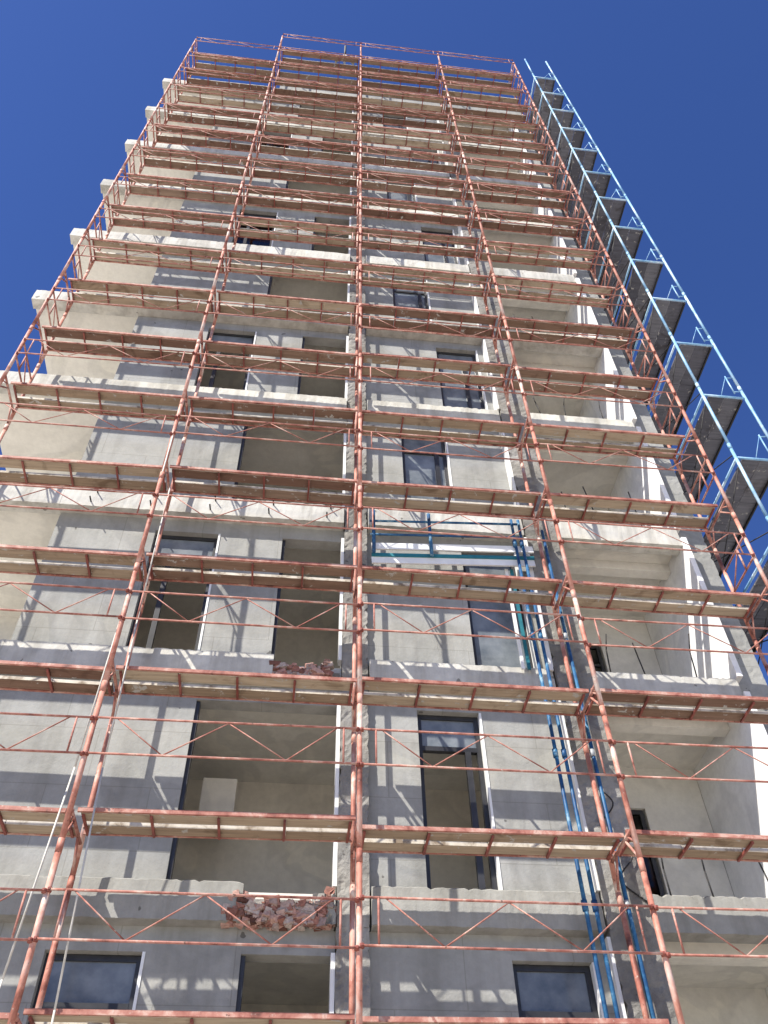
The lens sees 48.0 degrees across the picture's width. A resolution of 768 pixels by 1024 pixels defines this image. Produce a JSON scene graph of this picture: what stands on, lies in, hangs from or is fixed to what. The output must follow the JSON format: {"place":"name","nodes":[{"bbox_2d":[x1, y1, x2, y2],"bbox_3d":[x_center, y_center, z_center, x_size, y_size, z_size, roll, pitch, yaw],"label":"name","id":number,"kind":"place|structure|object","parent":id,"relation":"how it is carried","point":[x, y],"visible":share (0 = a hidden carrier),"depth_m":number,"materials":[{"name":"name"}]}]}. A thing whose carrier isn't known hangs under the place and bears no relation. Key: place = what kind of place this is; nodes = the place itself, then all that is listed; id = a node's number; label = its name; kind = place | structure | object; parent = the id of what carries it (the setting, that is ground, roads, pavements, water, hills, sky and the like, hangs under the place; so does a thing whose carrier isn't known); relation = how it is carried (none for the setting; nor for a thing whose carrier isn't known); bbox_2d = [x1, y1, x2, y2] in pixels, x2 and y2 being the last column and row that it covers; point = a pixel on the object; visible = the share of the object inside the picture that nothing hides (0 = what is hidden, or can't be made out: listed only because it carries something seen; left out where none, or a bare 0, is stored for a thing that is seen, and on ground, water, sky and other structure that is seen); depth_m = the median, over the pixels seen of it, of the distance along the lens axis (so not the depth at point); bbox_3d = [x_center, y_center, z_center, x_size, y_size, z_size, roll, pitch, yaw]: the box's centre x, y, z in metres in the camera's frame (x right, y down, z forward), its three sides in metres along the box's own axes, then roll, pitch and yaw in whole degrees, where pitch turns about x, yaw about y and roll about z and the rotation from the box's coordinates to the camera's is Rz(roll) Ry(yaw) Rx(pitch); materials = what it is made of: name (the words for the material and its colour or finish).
{"place":"outdoors","nodes":[
{"label":"outdoors","id":0,"kind":"place"},
{"bbox_2d":[0,78,767,1023],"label":"apartment building","id":1,"kind":"structure","parent":0,"point":[418,982],"depth_m":13.19,"materials":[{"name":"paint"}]},
{"bbox_2d":[28,952,145,1023],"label":"window","id":2,"kind":"structure","parent":1,"relation":"in","point":[108,982],"depth_m":9.20,"materials":[{"name":"blue glass"}]},
{"bbox_2d":[127,534,220,650],"bbox_3d":[-3.231,1.251,13.395,1.063,2.585,0.182,4,-49,-5],"label":"window","id":3,"kind":"structure","parent":1,"relation":"in","point":[168,544],"depth_m":14.13,"materials":[{"name":"clear glass"}]},
{"bbox_2d":[401,439,454,500],"bbox_3d":[0.803,-0.671,16.247,0.913,2.585,0.182,4,-49,-5],"label":"window","id":4,"kind":"structure","parent":1,"relation":"in","point":[418,468],"depth_m":16.56,"materials":[{"name":"clear glass"}]},
{"bbox_2d":[417,713,502,889],"bbox_3d":[0.934,3.737,11.257,0.913,2.585,0.182,4,-49,-5],"label":"window","id":5,"kind":"structure","parent":1,"relation":"in","point":[428,742],"depth_m":11.78,"materials":[{"name":"black glass"}]},
{"bbox_2d":[436,351,487,408],"bbox_3d":[1.672,-2.811,18.823,0.953,2.585,0.182,4,-49,-5],"label":"window","id":6,"kind":"structure","parent":1,"relation":"in","point":[451,397],"depth_m":18.63,"materials":[{"name":"clear glass"}]},
{"bbox_2d":[461,553,536,667],"bbox_3d":[1.803,1.597,13.833,0.953,2.585,0.182,4,-49,-5],"label":"window","id":7,"kind":"structure","parent":1,"relation":"in","point":[498,652],"depth_m":13.59,"materials":[{"name":"clear glass"}]},
{"bbox_2d":[513,962,603,1017],"bbox_3d":[1.934,6.006,8.843,0.953,2.585,0.182,4,-49,-5],"label":"window","id":8,"kind":"structure","parent":1,"relation":"in","point":[542,991],"depth_m":9.64,"materials":[{"name":"blue glass"}]},
{"bbox_2d":[0,0,767,684],"label":"sky","id":9,"kind":"structure","parent":0,"point":[672,95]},
{"label":"ground","id":10,"kind":"structure","parent":0,"visible":0},
{"bbox_2d":[0,39,197,442],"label":"scaffold upright","id":11,"kind":"object","parent":10,"relation":"on","point":[25,359],"visible":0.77,"depth_m":19.05,"materials":[{"name":"red paint"}]},
{"bbox_2d":[68,278,213,312],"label":"scaffold deck","id":12,"kind":"structure","parent":11,"relation":"attached to","point":[134,288],"depth_m":18.36,"materials":[{"name":"brown wood"}]},
{"bbox_2d":[185,68,271,93],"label":"scaffold deck","id":13,"kind":"structure","parent":11,"relation":"attached to","point":[227,85],"depth_m":30.39,"materials":[{"name":"brown wood"}]},
{"bbox_2d":[51,487,170,1023],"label":"upright","id":14,"kind":"object","parent":10,"relation":"on","point":[67,945],"visible":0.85,"depth_m":9.41,"materials":[{"name":"red metal"}]},
{"bbox_2d":[7,35,283,1023],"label":"scaffold upright","id":15,"kind":"object","parent":10,"relation":"on","point":[13,1015],"visible":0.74,"depth_m":10.76,"materials":[{"name":"red paint"}]},
{"bbox_2d":[0,805,79,837],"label":"scaffold deck","id":16,"kind":"structure","parent":15,"relation":"attached to","point":[27,820],"depth_m":9.46,"materials":[{"name":"brown wood"}]},
{"bbox_2d":[0,660,114,695],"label":"scaffold deck","id":17,"kind":"structure","parent":15,"relation":"attached to","point":[48,684],"depth_m":10.92,"materials":[{"name":"brown wood"}]},
{"bbox_2d":[0,544,143,581],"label":"scaffold deck","id":18,"kind":"structure","parent":15,"relation":"attached to","point":[35,567],"depth_m":12.41,"materials":[{"name":"brown wood"}]},
{"bbox_2d":[0,455,166,492],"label":"scaffold deck","id":19,"kind":"structure","parent":15,"relation":"attached to","point":[24,477],"depth_m":13.88,"materials":[{"name":"brown wood"}]},
{"bbox_2d":[10,381,185,421],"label":"scaffold deck","id":20,"kind":"structure","parent":15,"relation":"attached to","point":[57,391],"depth_m":15.38,"materials":[{"name":"brown wood"}]},
{"bbox_2d":[42,325,200,363],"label":"scaffold deck","id":21,"kind":"structure","parent":15,"relation":"attached to","point":[117,337],"depth_m":16.85,"materials":[{"name":"brown wood"}]},
{"bbox_2d":[90,238,224,273],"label":"scaffold deck","id":22,"kind":"structure","parent":15,"relation":"attached to","point":[148,247],"depth_m":19.83,"materials":[{"name":"brown wood"}]},
{"bbox_2d":[109,204,234,236],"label":"scaffold deck","id":23,"kind":"structure","parent":15,"relation":"attached to","point":[164,227],"depth_m":21.35,"materials":[{"name":"brown wood"}]},
{"bbox_2d":[126,173,242,204],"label":"scaffold deck","id":24,"kind":"structure","parent":15,"relation":"attached to","point":[176,194],"depth_m":22.88,"materials":[{"name":"brown wood"}]},
{"bbox_2d":[23,1008,354,1023],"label":"scaffold deck","id":25,"kind":"structure","parent":15,"relation":"attached to","point":[70,1016],"depth_m":8.04,"materials":[{"name":"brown wood"}]},
{"bbox_2d":[141,146,249,176],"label":"scaffold deck","id":26,"kind":"structure","parent":15,"relation":"attached to","point":[194,167],"depth_m":24.41,"materials":[{"name":"brown wood"}]},
{"bbox_2d":[33,886,359,951],"bbox_3d":[-1.769,3.958,8.396,3.073,0.514,0.064,4,-49,-5],"label":"guard rail","id":27,"kind":"object","parent":15,"relation":"attached to","point":[50,889],"visible":1,"depth_m":8.36,"materials":[{"name":"red metal"}]},
{"bbox_2d":[154,123,255,152],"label":"scaffold deck","id":28,"kind":"structure","parent":15,"relation":"attached to","point":[203,143],"depth_m":25.89,"materials":[{"name":"brown wood"}]},
{"bbox_2d":[167,103,261,130],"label":"scaffold deck","id":29,"kind":"structure","parent":15,"relation":"attached to","point":[214,121],"depth_m":27.41,"materials":[{"name":"brown wood"}]},
{"bbox_2d":[176,84,266,111],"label":"scaffold deck","id":30,"kind":"structure","parent":15,"relation":"attached to","point":[222,102],"depth_m":28.90,"materials":[{"name":"brown wood"}]},
{"bbox_2d":[84,715,359,766],"bbox_3d":[-1.809,2.625,9.905,3.073,0.514,0.064,4,-49,-5],"label":"guard rail","id":31,"kind":"object","parent":15,"relation":"attached to","point":[282,759],"visible":1,"depth_m":9.88,"materials":[{"name":"red metal"}]},
{"bbox_2d":[122,589,359,633],"bbox_3d":[-1.848,1.313,11.391,3.073,0.514,0.064,4,-49,-5],"label":"guard rail","id":32,"kind":"object","parent":15,"relation":"attached to","point":[131,591],"visible":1,"depth_m":11.37,"materials":[{"name":"red metal"}]},
{"bbox_2d":[150,493,359,531],"bbox_3d":[-1.887,0.001,12.876,3.073,0.514,0.064,4,-49,-5],"label":"guard rail","id":33,"kind":"object","parent":15,"relation":"attached to","point":[261,502],"visible":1,"depth_m":12.86,"materials":[{"name":"red metal"}]},
{"bbox_2d":[188,396,357,433],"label":"scaffold deck","id":34,"kind":"structure","parent":15,"relation":"attached to","point":[273,408],"depth_m":15.64,"materials":[{"name":"brown wood"}]},
{"bbox_2d":[217,290,358,324],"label":"scaffold deck","id":35,"kind":"structure","parent":15,"relation":"attached to","point":[286,301],"depth_m":18.65,"materials":[{"name":"brown wood"}]},
{"bbox_2d":[227,249,358,283],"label":"scaffold deck","id":36,"kind":"structure","parent":15,"relation":"attached to","point":[238,254],"depth_m":20.15,"materials":[{"name":"brown wood"}]},
{"bbox_2d":[237,215,358,247],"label":"scaffold deck","id":37,"kind":"structure","parent":15,"relation":"attached to","point":[306,240],"depth_m":21.64,"materials":[{"name":"brown wood"}]},
{"bbox_2d":[245,184,358,215],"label":"scaffold deck","id":38,"kind":"structure","parent":15,"relation":"attached to","point":[294,205],"depth_m":23.16,"materials":[{"name":"brown wood"}]},
{"bbox_2d":[269,95,359,120],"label":"scaffold deck","id":39,"kind":"structure","parent":15,"relation":"attached to","point":[314,112],"depth_m":29.16,"materials":[{"name":"brown wood"}]},
{"bbox_2d":[349,44,362,1023],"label":"scaffold upright","id":40,"kind":"object","parent":10,"relation":"on","point":[356,855],"visible":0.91,"depth_m":11.25,"materials":[{"name":"red paint"}]},
{"bbox_2d":[77,807,355,842],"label":"scaffold deck","id":41,"kind":"structure","parent":40,"relation":"attached to","point":[216,824],"depth_m":9.66,"materials":[{"name":"brown wood"}]},
{"bbox_2d":[116,665,356,705],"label":"scaffold deck","id":42,"kind":"structure","parent":40,"relation":"attached to","point":[179,689],"depth_m":11.11,"materials":[{"name":"brown wood"}]},
{"bbox_2d":[146,552,356,592],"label":"scaffold deck","id":43,"kind":"structure","parent":40,"relation":"attached to","point":[252,579],"depth_m":12.65,"materials":[{"name":"brown wood"}]},
{"bbox_2d":[170,465,357,505],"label":"scaffold deck","id":44,"kind":"structure","parent":40,"relation":"attached to","point":[254,492],"depth_m":14.15,"materials":[{"name":"brown wood"}]},
{"bbox_2d":[203,340,357,377],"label":"scaffold deck","id":45,"kind":"structure","parent":40,"relation":"attached to","point":[283,352],"depth_m":17.10,"materials":[{"name":"brown wood"}]},
{"bbox_2d":[252,158,358,187],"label":"scaffold deck","id":46,"kind":"structure","parent":40,"relation":"attached to","point":[304,178],"depth_m":24.68,"materials":[{"name":"brown wood"}]},
{"bbox_2d":[258,134,358,163],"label":"scaffold deck","id":47,"kind":"structure","parent":40,"relation":"attached to","point":[308,153],"depth_m":26.16,"materials":[{"name":"brown wood"}]},
{"bbox_2d":[264,113,358,140],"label":"scaffold deck","id":48,"kind":"structure","parent":40,"relation":"attached to","point":[288,129],"depth_m":27.67,"materials":[{"name":"brown wood"}]},
{"bbox_2d":[273,78,359,103],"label":"scaffold deck","id":49,"kind":"structure","parent":40,"relation":"attached to","point":[314,95],"depth_m":30.62,"materials":[{"name":"brown wood"}]},
{"bbox_2d":[359,124,453,151],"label":"scaffold deck","id":50,"kind":"structure","parent":40,"relation":"attached to","point":[407,142],"depth_m":27.89,"materials":[{"name":"brown wood"}]},
{"bbox_2d":[358,352,509,387],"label":"scaffold deck","id":51,"kind":"structure","parent":40,"relation":"attached to","point":[437,363],"depth_m":17.41,"materials":[{"name":"brown wood"}]},
{"bbox_2d":[362,410,523,447],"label":"scaffold deck","id":52,"kind":"structure","parent":40,"relation":"attached to","point":[442,421],"depth_m":15.89,"materials":[{"name":"brown wood"}]},
{"bbox_2d":[360,505,560,543],"bbox_3d":[1.169,0.190,13.166,3.073,0.514,0.064,4,-49,-5],"label":"guard rail","id":53,"kind":"object","parent":40,"relation":"attached to","point":[455,514],"visible":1,"depth_m":13.13,"materials":[{"name":"red metal"}]},
{"bbox_2d":[360,601,586,644],"bbox_3d":[1.208,1.500,11.683,3.073,0.514,0.064,4,-49,-5],"label":"guard rail","id":54,"kind":"object","parent":40,"relation":"attached to","point":[362,603],"visible":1,"depth_m":11.65,"materials":[{"name":"red metal"}]},
{"bbox_2d":[362,676,588,715],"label":"scaffold deck","id":55,"kind":"structure","parent":40,"relation":"attached to","point":[472,703],"depth_m":11.39,"materials":[{"name":"brown wood"}]},
{"bbox_2d":[360,727,620,777],"bbox_3d":[1.248,2.835,10.172,3.073,0.514,0.064,4,-49,-5],"label":"guard rail","id":56,"kind":"object","parent":40,"relation":"attached to","point":[362,729],"visible":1,"depth_m":10.15,"materials":[{"name":"red metal"}]},
{"bbox_2d":[362,824,623,860],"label":"scaffold deck","id":57,"kind":"structure","parent":40,"relation":"attached to","point":[403,839],"depth_m":9.86,"materials":[{"name":"brown wood"}]},
{"bbox_2d":[360,894,665,956],"bbox_3d":[1.287,4.158,8.674,3.073,0.514,0.064,4,-49,-5],"label":"guard rail","id":58,"kind":"object","parent":40,"relation":"attached to","point":[507,902],"visible":1,"depth_m":8.65,"materials":[{"name":"red metal"}]},
{"bbox_2d":[362,1016,668,1023],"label":"scaffold deck","id":59,"kind":"structure","parent":40,"relation":"attached to","point":[432,1020],"depth_m":8.26,"materials":[{"name":"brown wood"}]},
{"bbox_2d":[370,509,619,1017],"bbox_3d":[1.164,4.208,10.000,2.579,12.530,0.076,4,-49,-5],"label":"blue scaffold","id":60,"kind":"object","parent":10,"relation":"on","point":[585,909],"visible":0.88,"depth_m":11.31,"materials":[{"name":"metal"}]},
{"bbox_2d":[371,543,533,553],"bbox_3d":[1.140,0.595,14.194,2.708,0.300,0.030,4,-49,-5],"label":"board","id":61,"kind":"object","parent":60,"relation":"on","point":[447,548],"visible":1,"depth_m":14.17,"materials":[{"name":"white plastic"}]},
{"bbox_2d":[371,556,535,566],"bbox_3d":[1.141,0.810,14.011,2.708,0.300,0.030,4,-49,-5],"label":"board","id":62,"kind":"object","parent":60,"relation":"on","point":[445,561],"visible":1,"depth_m":13.98,"materials":[{"name":"white plastic"}]},
{"bbox_2d":[435,53,684,1023],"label":"scaffold upright","id":63,"kind":"object","parent":10,"relation":"on","point":[632,832],"visible":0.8,"depth_m":11.55,"materials":[{"name":"red paint"}]},
{"bbox_2d":[359,106,447,130],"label":"scaffold deck","id":64,"kind":"structure","parent":63,"relation":"attached to","point":[404,123],"depth_m":29.41,"materials":[{"name":"brown wood"}]},
{"bbox_2d":[362,88,444,112],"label":"scaffold deck","id":65,"kind":"structure","parent":63,"relation":"attached to","point":[402,104],"depth_m":30.89,"materials":[{"name":"brown wood"}]},
{"bbox_2d":[359,145,458,173],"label":"scaffold deck","id":66,"kind":"structure","parent":63,"relation":"attached to","point":[409,164],"depth_m":26.43,"materials":[{"name":"brown wood"}]},
{"bbox_2d":[362,170,465,199],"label":"scaffold deck","id":67,"kind":"structure","parent":63,"relation":"attached to","point":[412,190],"depth_m":24.89,"materials":[{"name":"brown wood"}]},
{"bbox_2d":[362,196,471,226],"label":"scaffold deck","id":68,"kind":"structure","parent":63,"relation":"attached to","point":[417,218],"depth_m":23.43,"materials":[{"name":"brown wood"}]},
{"bbox_2d":[362,227,479,258],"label":"scaffold deck","id":69,"kind":"structure","parent":63,"relation":"attached to","point":[442,237],"depth_m":21.93,"materials":[{"name":"brown wood"}]},
{"bbox_2d":[362,263,488,296],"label":"scaffold deck","id":70,"kind":"structure","parent":63,"relation":"attached to","point":[414,271],"depth_m":20.37,"materials":[{"name":"brown wood"}]},
{"bbox_2d":[362,303,497,337],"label":"scaffold deck","id":71,"kind":"structure","parent":63,"relation":"attached to","point":[428,314],"depth_m":18.91,"materials":[{"name":"brown wood"}]},
{"bbox_2d":[357,480,540,517],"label":"scaffold deck","id":72,"kind":"structure","parent":63,"relation":"attached to","point":[478,508],"depth_m":14.40,"materials":[{"name":"brown wood"}]},
{"bbox_2d":[357,565,561,605],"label":"scaffold deck","id":73,"kind":"structure","parent":63,"relation":"attached to","point":[459,592],"depth_m":12.91,"materials":[{"name":"brown wood"}]},
{"bbox_2d":[445,97,528,121],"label":"scaffold deck","id":74,"kind":"structure","parent":63,"relation":"attached to","point":[489,114],"depth_m":31.14,"materials":[{"name":"brown wood"}]},
{"bbox_2d":[449,115,537,140],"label":"scaffold deck","id":75,"kind":"structure","parent":63,"relation":"attached to","point":[493,132],"depth_m":29.66,"materials":[{"name":"brown wood"}]},
{"bbox_2d":[454,134,546,160],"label":"scaffold deck","id":76,"kind":"structure","parent":63,"relation":"attached to","point":[500,152],"depth_m":28.19,"materials":[{"name":"brown wood"}]},
{"bbox_2d":[459,157,557,184],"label":"scaffold deck","id":77,"kind":"structure","parent":63,"relation":"attached to","point":[507,175],"depth_m":26.66,"materials":[{"name":"brown wood"}]},
{"bbox_2d":[471,209,582,237],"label":"scaffold deck","id":78,"kind":"structure","parent":63,"relation":"attached to","point":[528,229],"depth_m":23.67,"materials":[{"name":"brown wood"}]},
{"bbox_2d":[497,316,633,348],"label":"scaffold deck","id":79,"kind":"structure","parent":63,"relation":"attached to","point":[570,327],"depth_m":19.17,"materials":[{"name":"brown wood"}]},
{"bbox_2d":[509,366,657,400],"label":"scaffold deck","id":80,"kind":"structure","parent":63,"relation":"attached to","point":[583,377],"depth_m":17.64,"materials":[{"name":"brown wood"}]},
{"bbox_2d":[522,423,684,459],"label":"scaffold deck","id":81,"kind":"structure","parent":63,"relation":"attached to","point":[605,434],"depth_m":16.16,"materials":[{"name":"brown wood"}]},
{"bbox_2d":[559,580,759,618],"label":"scaffold deck","id":82,"kind":"structure","parent":63,"relation":"attached to","point":[612,602],"depth_m":13.15,"materials":[{"name":"brown wood"}]},
{"bbox_2d":[581,688,767,723],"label":"scaffold deck","id":83,"kind":"structure","parent":63,"relation":"attached to","point":[697,713],"depth_m":11.66,"materials":[{"name":"brown wood"}]},
{"bbox_2d":[613,829,767,861],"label":"scaffold deck","id":84,"kind":"structure","parent":63,"relation":"attached to","point":[751,848],"depth_m":10.13,"materials":[{"name":"brown wood"}]},
{"bbox_2d":[540,530,655,1018],"bbox_3d":[2.788,4.388,10.035,0.074,12.280,0.066,22,-53,-19],"label":"blue post","id":85,"kind":"object","parent":10,"relation":"on","point":[628,910],"visible":0.86,"depth_m":10.76,"materials":[{"name":"metal"}]},
{"bbox_2d":[508,62,767,674],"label":"scaffold upright","id":86,"kind":"object","parent":10,"relation":"on","point":[744,538],"visible":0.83,"depth_m":17.22,"materials":[{"name":"red paint"}]},
{"bbox_2d":[465,181,569,209],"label":"scaffold deck","id":87,"kind":"structure","parent":86,"relation":"attached to","point":[514,200],"depth_m":25.15,"materials":[{"name":"brown wood"}]},
{"bbox_2d":[479,240,597,270],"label":"scaffold deck","id":88,"kind":"structure","parent":86,"relation":"attached to","point":[526,261],"depth_m":22.15,"materials":[{"name":"brown wood"}]},
{"bbox_2d":[487,275,614,307],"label":"scaffold deck","id":89,"kind":"structure","parent":86,"relation":"attached to","point":[516,281],"depth_m":20.65,"materials":[{"name":"brown wood"}]},
{"bbox_2d":[539,492,717,528],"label":"scaffold deck","id":90,"kind":"structure","parent":86,"relation":"attached to","point":[626,517],"depth_m":14.70,"materials":[{"name":"brown wood"}]},
{"bbox_2d":[581,616,767,654],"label":"guard rail","id":91,"kind":"object","parent":86,"relation":"attached to","point":[645,647],"visible":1,"depth_m":11.89,"materials":[{"name":"red metal"}]},
{"bbox_2d":[612,740,767,782],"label":"guard rail","id":92,"kind":"object","parent":86,"relation":"attached to","point":[614,742],"visible":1,"depth_m":10.37,"materials":[{"name":"red metal"}]},
{"bbox_2d":[524,59,767,664],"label":"scaffold upright","id":93,"kind":"object","parent":10,"relation":"on","point":[730,447],"visible":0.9,"depth_m":19.94,"materials":[{"name":"blue metal"}]},
{"bbox_2d":[570,173,610,260],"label":"scaffold deck","id":94,"kind":"structure","parent":93,"relation":"attached to","point":[600,182],"depth_m":26.47,"materials":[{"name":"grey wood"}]},
{"bbox_2d":[582,199,625,285],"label":"scaffold deck","id":95,"kind":"structure","parent":93,"relation":"attached to","point":[614,209],"depth_m":25.04,"materials":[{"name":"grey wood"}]},
{"bbox_2d":[597,228,642,325],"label":"scaffold deck","id":96,"kind":"structure","parent":93,"relation":"attached to","point":[631,240],"depth_m":23.54,"materials":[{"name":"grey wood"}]},
{"bbox_2d":[610,261,662,363],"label":"scaffold deck","id":97,"kind":"structure","parent":93,"relation":"attached to","point":[649,272],"depth_m":22.05,"materials":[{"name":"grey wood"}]},
{"bbox_2d":[628,300,685,406],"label":"scaffold deck","id":98,"kind":"structure","parent":93,"relation":"attached to","point":[659,336],"depth_m":20.60,"materials":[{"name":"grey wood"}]},
{"bbox_2d":[649,344,711,447],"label":"scaffold deck","id":99,"kind":"structure","parent":93,"relation":"attached to","point":[696,358],"depth_m":19.13,"materials":[{"name":"grey metal"}]},
{"bbox_2d":[673,397,742,501],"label":"scaffold deck","id":100,"kind":"structure","parent":93,"relation":"attached to","point":[725,411],"depth_m":17.65,"materials":[{"name":"grey metal"}]},
{"bbox_2d":[701,459,767,575],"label":"scaffold deck","id":101,"kind":"structure","parent":93,"relation":"attached to","point":[745,504],"depth_m":16.19,"materials":[{"name":"grey metal"}]},
{"bbox_2d":[735,547,767,652],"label":"scaffolding","id":102,"kind":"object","parent":93,"relation":"attached to","point":[760,612],"depth_m":15.16,"materials":[{"name":"red"}]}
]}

